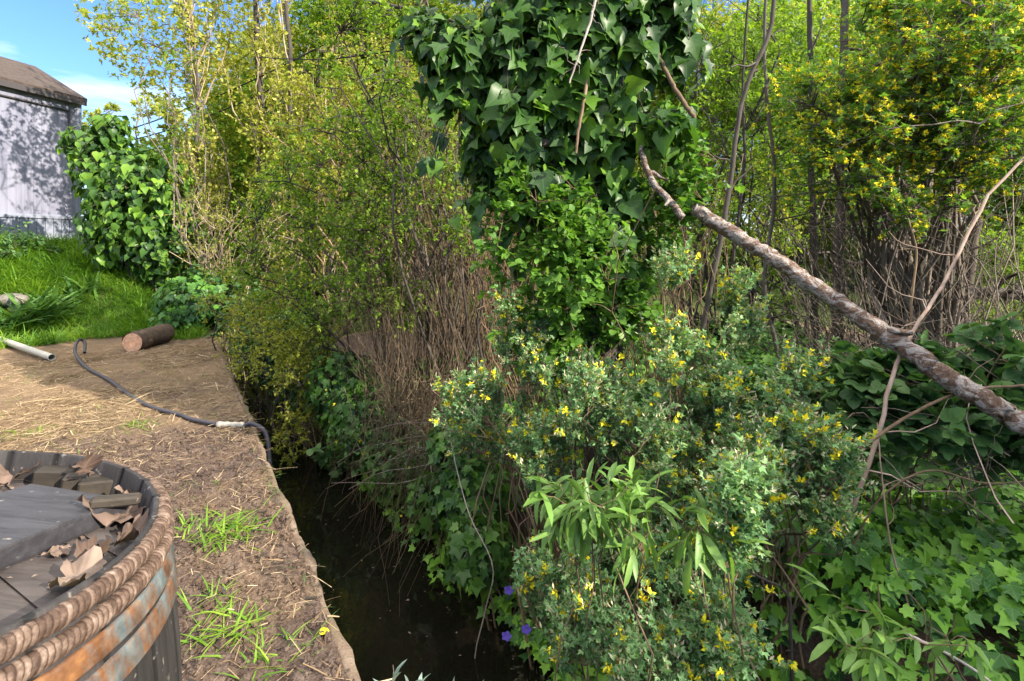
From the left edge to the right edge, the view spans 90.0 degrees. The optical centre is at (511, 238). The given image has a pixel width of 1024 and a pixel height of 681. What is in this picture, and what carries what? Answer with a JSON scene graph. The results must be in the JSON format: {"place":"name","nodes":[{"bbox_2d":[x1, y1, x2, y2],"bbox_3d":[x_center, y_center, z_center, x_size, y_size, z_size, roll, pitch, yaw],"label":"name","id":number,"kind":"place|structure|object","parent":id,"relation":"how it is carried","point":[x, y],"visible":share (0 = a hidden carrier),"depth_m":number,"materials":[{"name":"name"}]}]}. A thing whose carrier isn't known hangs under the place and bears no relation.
{"place":"outdoors","nodes":[
{"label":"outdoors","id":0,"kind":"place"},
{"bbox_2d":[117,136,316,311],"bbox_3d":[-6.799,-0.473,12.297,3.137,4.859,5.444,0,0,37],"label":"background tree","id":1,"kind":"object","parent":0,"point":[167,148],"visible":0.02,"depth_m":10.63,"materials":[{"name":"green plant"}]},
{"bbox_2d":[133,43,324,128],"bbox_3d":[-6.976,-2.667,10.248,8.863,1.030,0.024,0,0,26],"label":"utility cable","id":2,"kind":"object","parent":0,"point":[240,85],"visible":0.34,"depth_m":9.12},
{"bbox_2d":[221,325,582,680],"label":"water","id":3,"kind":"structure","parent":0,"point":[384,645],"depth_m":2.96,"materials":[{"name":"black liquid"}]},
{"bbox_2d":[0,0,1010,240],"label":"sky","id":4,"kind":"structure","parent":0,"point":[46,35],"materials":[{"name":"blue"}]},
{"bbox_2d":[0,241,1023,680],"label":"ground","id":5,"kind":"structure","parent":0,"point":[130,369],"depth_m":3.10,"materials":[{"name":"soil"}]},
{"bbox_2d":[0,293,29,306],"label":"grey stone","id":6,"kind":"object","parent":5,"relation":"on","point":[4,297],"visible":0.55,"depth_m":7.32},
{"bbox_2d":[0,336,55,360],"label":"white pipe","id":7,"kind":"object","parent":5,"relation":"on","point":[35,351],"visible":0.97,"depth_m":5.67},
{"bbox_2d":[0,222,67,262],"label":"leafy bush","id":8,"kind":"object","parent":5,"relation":"on","point":[6,243],"visible":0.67,"depth_m":8.32,"materials":[{"name":"green plant"}]},
{"bbox_2d":[0,289,76,335],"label":"strap leaf clump","id":9,"kind":"object","parent":5,"relation":"on","point":[15,305],"visible":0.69,"depth_m":6.87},
{"bbox_2d":[0,56,86,240],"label":"house","id":10,"kind":"structure","parent":5,"relation":"on","point":[39,109],"depth_m":10.21,"materials":[{"name":"paint"}]},
{"bbox_2d":[0,282,95,330],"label":"strap leaf clump","id":11,"kind":"object","parent":5,"relation":"on","point":[52,302],"visible":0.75,"depth_m":7.08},
{"bbox_2d":[19,270,124,310],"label":"strap leaf clump","id":12,"kind":"object","parent":5,"relation":"on","point":[91,285],"visible":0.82,"depth_m":7.66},
{"bbox_2d":[0,450,181,680],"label":"wine barrel","id":13,"kind":"object","parent":5,"relation":"on","point":[115,618],"visible":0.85,"depth_m":0.59,"materials":[{"name":"brown wood"}]},
{"bbox_2d":[0,461,39,484],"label":"dry leaf","id":14,"kind":"object","parent":13,"relation":"on","point":[6,476],"visible":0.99,"depth_m":0.84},
{"bbox_2d":[31,465,76,487],"bbox_3d":[-0.752,0.395,0.846,0.058,0.037,0.032,0,0,-14],"label":"wood block","id":15,"kind":"object","parent":13,"relation":"on","point":[50,475],"depth_m":0.83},
{"bbox_2d":[37,544,71,556],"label":"dry leaf","id":16,"kind":"object","parent":13,"relation":"on","point":[58,550],"visible":1,"depth_m":0.66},
{"bbox_2d":[0,484,126,569],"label":"wooden plank","id":17,"kind":"object","parent":13,"relation":"on","point":[35,519],"visible":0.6,"depth_m":0.70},
{"bbox_2d":[89,492,141,508],"bbox_3d":[-0.578,0.383,0.747,0.060,0.020,0.020,0,0,-29],"label":"wood block","id":18,"kind":"object","parent":17,"relation":"on","point":[115,500],"depth_m":0.74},
{"bbox_2d":[47,545,106,587],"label":"dry leaf","id":19,"kind":"object","parent":13,"relation":"on","point":[87,564],"visible":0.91,"depth_m":0.61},
{"bbox_2d":[60,472,100,490],"bbox_3d":[-0.703,0.400,0.837,0.053,0.034,0.027,0,0,-29],"label":"wood block","id":20,"kind":"object","parent":13,"relation":"on","point":[72,483],"depth_m":0.82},
{"bbox_2d":[74,535,111,557],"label":"dry leaf","id":21,"kind":"object","parent":13,"relation":"on","point":[83,548],"visible":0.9,"depth_m":0.65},
{"bbox_2d":[77,476,112,494],"bbox_3d":[-0.670,0.404,0.831,0.057,0.033,0.027,0,0,-32],"label":"wood block","id":22,"kind":"object","parent":13,"relation":"on","point":[102,485],"depth_m":0.82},
{"bbox_2d":[64,454,103,480],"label":"dry leaf","id":23,"kind":"object","parent":22,"relation":"on","point":[88,464],"visible":1,"depth_m":0.83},
{"bbox_2d":[76,486,168,527],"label":"dry leaf","id":24,"kind":"object","parent":13,"relation":"on","point":[107,519],"visible":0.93,"depth_m":0.74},
{"bbox_2d":[114,508,148,545],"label":"dry leaf","id":25,"kind":"object","parent":13,"relation":"on","point":[130,531],"visible":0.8,"depth_m":0.70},
{"bbox_2d":[55,113,211,292],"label":"ivy covered bush","id":26,"kind":"object","parent":5,"relation":"on","point":[126,194],"visible":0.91,"depth_m":7.98,"materials":[{"name":"green plant"}]},
{"bbox_2d":[82,88,189,209],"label":"distant bush","id":27,"kind":"object","parent":5,"relation":"on","point":[115,108],"visible":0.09,"depth_m":14.95,"materials":[{"name":"green plant"}]},
{"bbox_2d":[0,230,282,667],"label":"grass","id":28,"kind":"structure","parent":5,"relation":"on","point":[9,274],"depth_m":7.65,"materials":[{"name":"plant"}]},
{"bbox_2d":[122,324,174,351],"bbox_3d":[-4.370,1.195,6.175,0.243,0.251,0.628,0,0,-4],"label":"firewood log","id":29,"kind":"object","parent":5,"relation":"on","point":[142,339],"visible":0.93,"depth_m":6.01,"materials":[{"name":"brown wood"}]},
{"bbox_2d":[76,0,235,359],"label":"leaning sapling","id":30,"kind":"object","parent":5,"relation":"on","point":[164,72],"visible":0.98,"depth_m":7.95,"materials":[{"name":"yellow plant"}]},
{"bbox_2d":[0,400,316,680],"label":"wood chips","id":31,"kind":"object","parent":5,"relation":"on","point":[224,591],"visible":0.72,"depth_m":2.18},
{"bbox_2d":[73,338,271,466],"bbox_3d":[-3.255,1.615,4.449,4.273,0.975,0.317,0,0,37],"label":"black hose","id":32,"kind":"object","parent":5,"relation":"on","point":[203,421],"visible":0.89,"depth_m":3.69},
{"bbox_2d":[0,334,391,680],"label":"dry straw","id":33,"kind":"object","parent":5,"relation":"on","point":[107,396],"visible":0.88,"depth_m":3.81,"materials":[{"name":"plant"}]},
{"bbox_2d":[174,508,222,538],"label":"grass tuft","id":34,"kind":"object","parent":5,"relation":"on","point":[190,524],"visible":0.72,"depth_m":2.30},
{"bbox_2d":[147,268,258,336],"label":"trailing ivy","id":35,"kind":"object","parent":5,"relation":"on","point":[179,312],"visible":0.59,"depth_m":6.91,"materials":[{"name":"plant"}]},
{"bbox_2d":[53,417,354,680],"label":"dirt crumbs","id":36,"kind":"object","parent":5,"relation":"on","point":[268,554],"visible":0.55,"depth_m":2.13,"materials":[{"name":"soil"}]},
{"bbox_2d":[155,0,269,355],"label":"poplar tree","id":37,"kind":"object","parent":5,"relation":"on","point":[191,39],"visible":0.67,"depth_m":8.58,"materials":[{"name":"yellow plant"}]},
{"bbox_2d":[73,0,366,295],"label":"background tree","id":38,"kind":"object","parent":5,"relation":"on","point":[244,53],"visible":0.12,"depth_m":9.42,"materials":[{"name":"green plant"}]},
{"bbox_2d":[177,573,267,624],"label":"grass tuft","id":39,"kind":"object","parent":5,"relation":"on","point":[188,605],"visible":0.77,"depth_m":1.82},
{"bbox_2d":[174,495,287,559],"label":"grass tuft","id":40,"kind":"object","parent":5,"relation":"on","point":[236,523],"visible":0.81,"depth_m":2.23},
{"bbox_2d":[180,597,281,659],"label":"grass tuft","id":41,"kind":"object","parent":5,"relation":"on","point":[241,616],"visible":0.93,"depth_m":1.69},
{"bbox_2d":[152,171,310,378],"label":"dry hedge bush","id":42,"kind":"object","parent":5,"relation":"on","point":[213,218],"visible":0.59,"depth_m":7.36,"materials":[{"name":"green plant"}]},
{"bbox_2d":[217,0,306,355],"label":"poplar tree","id":43,"kind":"object","parent":5,"relation":"on","point":[260,66],"visible":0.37,"depth_m":8.89,"materials":[{"name":"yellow plant"}]},
{"bbox_2d":[212,620,326,680],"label":"grass tuft","id":44,"kind":"object","parent":5,"relation":"on","point":[264,656],"visible":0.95,"depth_m":1.58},
{"bbox_2d":[191,248,351,451],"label":"overhanging bush","id":45,"kind":"object","parent":5,"relation":"on","point":[284,353],"visible":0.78,"depth_m":5.01,"materials":[{"name":"green plant"}]},
{"bbox_2d":[183,257,379,477],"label":"creekside bramble","id":46,"kind":"object","parent":5,"relation":"on","point":[329,455],"visible":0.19,"depth_m":5.71,"materials":[{"name":"green plant"}]},
{"bbox_2d":[211,325,360,680],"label":"retaining wall","id":47,"kind":"structure","parent":5,"relation":"on","point":[344,649],"depth_m":2.04,"materials":[{"name":"concrete"}]},
{"bbox_2d":[247,0,328,347],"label":"poplar tree","id":48,"kind":"object","parent":5,"relation":"on","point":[283,8],"visible":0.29,"depth_m":8.34,"materials":[{"name":"green plant"}]},
{"bbox_2d":[175,0,409,294],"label":"background tree","id":49,"kind":"object","parent":5,"relation":"on","point":[236,184],"visible":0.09,"depth_m":10.54,"materials":[{"name":"green plant"}]},
{"bbox_2d":[262,354,333,475],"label":"golden creek weeds","id":50,"kind":"object","parent":5,"relation":"on","point":[306,420],"visible":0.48,"depth_m":4.67,"materials":[{"name":"green plant"}]},
{"bbox_2d":[297,0,366,313],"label":"poplar tree","id":51,"kind":"object","parent":5,"relation":"on","point":[327,249],"visible":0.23,"depth_m":9.14,"materials":[{"name":"green plant"}]},
{"bbox_2d":[205,79,467,285],"bbox_3d":[-4.548,-2.250,14.154,7.985,7.126,4.601,0,0,31],"label":"background tree","id":52,"kind":"object","parent":5,"relation":"on","point":[379,209],"visible":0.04,"depth_m":12.00,"materials":[{"name":"green plant"}]},
{"bbox_2d":[209,46,484,401],"bbox_3d":[-1.559,0.018,4.722,2.880,3.771,1.456,0,0,23],"label":"plum thicket","id":53,"kind":"object","parent":5,"relation":"on","point":[356,229],"visible":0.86,"depth_m":4.58,"materials":[{"name":"green plant"}]},
{"bbox_2d":[239,28,490,336],"bbox_3d":[-1.865,-0.844,7.653,4.389,4.683,1.998,0,0,0],"label":"golden thicket","id":54,"kind":"object","parent":5,"relation":"on","point":[340,95],"visible":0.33,"depth_m":7.54,"materials":[{"name":"green plant"}]},
{"bbox_2d":[319,373,438,516],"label":"creek bank shrub","id":55,"kind":"object","parent":5,"relation":"on","point":[341,436],"visible":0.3,"depth_m":3.93,"materials":[{"name":"green plant"}]},
{"bbox_2d":[296,0,488,313],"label":"twiggy tree","id":56,"kind":"object","parent":5,"relation":"on","point":[423,2],"visible":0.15,"depth_m":9.46,"materials":[{"name":"green plant"}]},
{"bbox_2d":[296,0,494,383],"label":"plum sapling","id":57,"kind":"object","parent":5,"relation":"on","point":[371,15],"visible":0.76,"depth_m":3.98,"materials":[{"name":"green plant"}]},
{"bbox_2d":[259,32,407,71],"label":"horizontal twig","id":58,"kind":"object","parent":57,"relation":"attached to","point":[335,58],"visible":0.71,"depth_m":4.16,"materials":[{"name":"wood"}]},
{"bbox_2d":[307,0,493,283],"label":"background tree","id":59,"kind":"object","parent":5,"relation":"on","point":[438,2],"visible":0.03,"depth_m":11.20,"materials":[{"name":"green plant"}]},
{"bbox_2d":[279,170,536,508],"bbox_3d":[-0.756,0.818,4.339,2.345,3.043,1.982,0,0,0],"label":"dry reed clump","id":60,"kind":"object","parent":5,"relation":"on","point":[419,354],"visible":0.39,"depth_m":4.07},
{"bbox_2d":[302,349,520,602],"bbox_3d":[-0.828,1.532,3.811,0.741,1.028,2.972,0,0,-37],"label":"bank ivy","id":61,"kind":"object","parent":5,"relation":"on","point":[466,558],"visible":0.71,"depth_m":3.02,"materials":[{"name":"green plant"}]},
{"bbox_2d":[337,421,437,489],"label":"reaching stems","id":62,"kind":"object","parent":61,"relation":"on","point":[392,458],"visible":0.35,"depth_m":3.45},
{"bbox_2d":[447,423,493,657],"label":"long stem","id":63,"kind":"object","parent":61,"relation":"hanging from","point":[485,547],"visible":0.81,"depth_m":2.52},
{"bbox_2d":[297,360,546,624],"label":"hanging reeds","id":64,"kind":"object","parent":5,"relation":"on","point":[427,408],"visible":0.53,"depth_m":3.57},
{"bbox_2d":[383,0,502,284],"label":"background tree","id":65,"kind":"object","parent":5,"relation":"on","point":[455,14],"visible":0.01,"depth_m":12.19,"materials":[{"name":"green plant"}]},
{"bbox_2d":[428,277,639,671],"bbox_3d":[0.102,1.222,2.498,1.047,2.076,0.656,0,0,36],"label":"broom shrub","id":66,"kind":"object","parent":5,"relation":"on","point":[538,437],"visible":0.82,"depth_m":2.45,"materials":[{"name":"green plant"}]},
{"bbox_2d":[352,63,743,425],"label":"bramble canes","id":67,"kind":"object","parent":5,"relation":"on","point":[510,379],"visible":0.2,"depth_m":4.13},
{"bbox_2d":[387,0,714,570],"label":"ivy clad tree","id":68,"kind":"object","parent":5,"relation":"on","point":[506,89],"visible":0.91,"depth_m":2.50,"materials":[{"name":"green plant"}]},
{"bbox_2d":[560,0,602,82],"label":"bare twig","id":69,"kind":"object","parent":68,"relation":"hanging from","point":[589,24],"visible":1,"depth_m":2.20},
{"bbox_2d":[575,79,587,153],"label":"dead branch","id":70,"kind":"object","parent":68,"relation":"attached to","point":[581,113],"visible":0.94,"depth_m":2.42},
{"bbox_2d":[631,122,684,220],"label":"scaly branch","id":71,"kind":"object","parent":68,"relation":"attached to","point":[671,203],"visible":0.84,"depth_m":2.48,"materials":[{"name":"brown plant"}]},
{"bbox_2d":[659,53,695,117],"bbox_3d":[0.797,-0.742,2.490,0.192,0.324,0.037,0,0,8],"label":"broken stick","id":72,"kind":"object","parent":68,"relation":"attached to","point":[687,108],"visible":0.88,"depth_m":2.48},
{"bbox_2d":[469,159,669,661],"bbox_3d":[0.335,0.883,2.537,1.084,2.542,0.842,0,0,36],"label":"climbing vine","id":73,"kind":"object","parent":5,"relation":"on","point":[567,238],"visible":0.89,"depth_m":2.46,"materials":[{"name":"green plant"}]},
{"bbox_2d":[496,75,730,281],"bbox_3d":[2.653,-1.958,13.140,7.257,6.478,4.195,0,0,-6],"label":"background tree","id":74,"kind":"object","parent":5,"relation":"on","point":[663,96],"visible":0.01,"depth_m":12.68,"materials":[{"name":"green plant"}]},
{"bbox_2d":[523,455,774,680],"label":"willow sapling","id":75,"kind":"object","parent":5,"relation":"on","point":[601,523],"visible":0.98,"depth_m":1.48,"materials":[{"name":"green plant"}]},
{"bbox_2d":[509,470,797,680],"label":"broom shrub","id":76,"kind":"object","parent":5,"relation":"on","point":[694,630],"visible":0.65,"depth_m":1.68,"materials":[{"name":"green plant"}]},
{"bbox_2d":[477,0,846,342],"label":"leafy thicket","id":77,"kind":"object","parent":5,"relation":"on","point":[726,55],"visible":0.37,"depth_m":5.72,"materials":[{"name":"green plant"}]},
{"bbox_2d":[558,234,773,636],"bbox_3d":[0.718,0.960,2.265,1.065,1.970,0.821,0,0,0],"label":"broom shrub","id":78,"kind":"object","parent":5,"relation":"on","point":[712,394],"visible":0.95,"depth_m":2.20,"materials":[{"name":"green plant"}]},
{"bbox_2d":[632,94,744,500],"bbox_3d":[0.877,0.366,2.650,0.540,2.227,0.440,0,0,0],"label":"vine shoot","id":79,"kind":"object","parent":5,"relation":"on","point":[688,177],"visible":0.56,"depth_m":2.57,"materials":[{"name":"green plant"}]},
{"bbox_2d":[356,303,1023,680],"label":"ivy ground cover","id":80,"kind":"object","parent":5,"relation":"on","point":[972,561],"visible":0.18,"depth_m":2.00,"materials":[{"name":"green plant"}]},
{"bbox_2d":[750,572,804,680],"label":"dark stem","id":81,"kind":"object","parent":80,"relation":"on","point":[791,656],"visible":0.95,"depth_m":1.75,"materials":[{"name":"brown plant"}]},
{"bbox_2d":[877,423,915,606],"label":"dry stalk","id":82,"kind":"object","parent":80,"relation":"on","point":[887,524],"visible":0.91,"depth_m":1.87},
{"bbox_2d":[699,0,775,339],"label":"leaning pole","id":83,"kind":"object","parent":5,"relation":"on","point":[751,74],"visible":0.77,"depth_m":3.59,"materials":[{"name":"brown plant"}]},
{"bbox_2d":[633,333,847,450],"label":"bramble undergrowth","id":84,"kind":"object","parent":5,"relation":"on","point":[828,407],"visible":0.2,"depth_m":3.10,"materials":[{"name":"green plant"}]},
{"bbox_2d":[697,433,784,680],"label":"broom shrub","id":85,"kind":"object","parent":5,"relation":"on","point":[739,486],"visible":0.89,"depth_m":1.43,"materials":[{"name":"green plant"}]},
{"bbox_2d":[729,0,770,276],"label":"slender stem","id":86,"kind":"object","parent":5,"relation":"on","point":[744,153],"visible":0.63,"depth_m":3.89,"materials":[{"name":"brown plant"}]},
{"bbox_2d":[634,0,868,289],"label":"background tree","id":87,"kind":"object","parent":5,"relation":"on","point":[722,22],"visible":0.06,"depth_m":11.33,"materials":[{"name":"green plant"}]},
{"bbox_2d":[700,334,878,680],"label":"broom shrub","id":88,"kind":"object","parent":5,"relation":"on","point":[797,433],"visible":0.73,"depth_m":1.92,"materials":[{"name":"green plant"}]},
{"bbox_2d":[816,384,1023,476],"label":"tan cane","id":89,"kind":"object","parent":88,"relation":"on","point":[893,425],"visible":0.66,"depth_m":1.98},
{"bbox_2d":[762,0,828,358],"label":"bent stem","id":90,"kind":"object","parent":5,"relation":"on","point":[764,280],"visible":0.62,"depth_m":4.39,"materials":[{"name":"brown plant"}]},
{"bbox_2d":[700,0,915,287],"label":"background tree","id":91,"kind":"object","parent":5,"relation":"on","point":[792,39],"visible":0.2,"depth_m":9.64,"materials":[{"name":"green plant"}]},
{"bbox_2d":[802,0,874,343],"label":"shaded trunk","id":92,"kind":"object","parent":5,"relation":"on","point":[810,44],"visible":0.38,"depth_m":5.38,"materials":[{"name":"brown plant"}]},
{"bbox_2d":[817,0,882,353],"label":"shaded trunk","id":93,"kind":"object","parent":5,"relation":"on","point":[844,7],"visible":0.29,"depth_m":4.97,"materials":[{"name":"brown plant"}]},
{"bbox_2d":[678,22,1023,367],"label":"fine twig tangle","id":94,"kind":"object","parent":5,"relation":"on","point":[853,270],"visible":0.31,"depth_m":4.00,"materials":[{"name":"brown plant"}]},
{"bbox_2d":[689,202,1023,435],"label":"fallen trunk","id":95,"kind":"object","parent":5,"relation":"on","point":[987,401],"visible":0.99,"depth_m":2.13,"materials":[{"name":"brown wood"}]},
{"bbox_2d":[850,157,1023,511],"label":"arching branch","id":96,"kind":"object","parent":95,"relation":"attached to","point":[892,379],"visible":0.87,"depth_m":2.22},
{"bbox_2d":[697,22,1023,363],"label":"dead stem thicket","id":97,"kind":"object","parent":5,"relation":"on","point":[829,335],"visible":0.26,"depth_m":4.11,"materials":[{"name":"brown plant"}]},
{"bbox_2d":[943,273,1023,304],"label":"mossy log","id":98,"kind":"object","parent":97,"relation":"on","point":[1004,294],"visible":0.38,"depth_m":4.41,"materials":[{"name":"wood"}]},
{"bbox_2d":[746,0,1023,352],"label":"flowering broom tree","id":99,"kind":"object","parent":5,"relation":"on","point":[937,126],"visible":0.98,"depth_m":3.66,"materials":[{"name":"green plant"}]},
{"bbox_2d":[754,0,1023,287],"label":"background tree","id":100,"kind":"object","parent":5,"relation":"on","point":[1021,71],"visible":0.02,"depth_m":11.11,"materials":[{"name":"green plant"}]},
{"bbox_2d":[785,563,998,680],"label":"willow shoot","id":101,"kind":"object","parent":5,"relation":"on","point":[856,660],"visible":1,"depth_m":1.40,"materials":[{"name":"green plant"}]},
{"bbox_2d":[901,630,990,680],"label":"pale cane","id":102,"kind":"object","parent":101,"relation":"on","point":[954,657],"visible":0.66,"depth_m":1.40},
{"bbox_2d":[831,16,972,349],"bbox_3d":[3.522,-0.688,4.770,1.065,3.898,0.465,0,0,12],"label":"shaded trunk","id":103,"kind":"object","parent":5,"relation":"on","point":[888,246],"visible":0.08,"depth_m":4.75,"materials":[{"name":"brown plant"}]},
{"bbox_2d":[790,280,1023,565],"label":"dead twigs","id":104,"kind":"object","parent":5,"relation":"on","point":[984,473],"visible":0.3,"depth_m":2.09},
{"bbox_2d":[899,218,926,332],"bbox_3d":[1.965,0.493,2.493,0.134,1.198,0.307,0,0,31],"label":"thin cane","id":105,"kind":"object","parent":104,"relation":"on","point":[913,281],"visible":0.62,"depth_m":2.58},
{"bbox_2d":[852,458,1023,546],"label":"curved cane","id":106,"kind":"object","parent":104,"relation":"on","point":[875,504],"visible":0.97,"depth_m":1.90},
{"bbox_2d":[807,312,1023,538],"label":"bramble bush","id":107,"kind":"object","parent":5,"relation":"on","point":[857,387],"visible":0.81,"depth_m":2.18,"materials":[{"name":"green plant"}]},
{"bbox_2d":[838,64,1023,288],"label":"background tree","id":108,"kind":"object","parent":5,"relation":"on","point":[1002,211],"visible":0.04,"depth_m":10.25,"materials":[{"name":"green plant"}]},
{"bbox_2d":[892,49,980,343],"bbox_3d":[3.965,-0.701,4.548,1.144,3.773,0.577,0,0,0],"label":"shaded trunk","id":109,"kind":"object","parent":5,"relation":"on","point":[933,276],"visible":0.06,"depth_m":4.64,"materials":[{"name":"brown plant"}]},
{"bbox_2d":[905,1,1005,349],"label":"shaded trunk","id":110,"kind":"object","parent":5,"relation":"on","point":[973,268],"visible":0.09,"depth_m":4.47,"materials":[{"name":"brown plant"}]},
{"bbox_2d":[964,211,1023,343],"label":"side bush","id":111,"kind":"object","parent":5,"relation":"on","point":[1020,254],"visible":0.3,"depth_m":4.97,"materials":[{"name":"green plant"}]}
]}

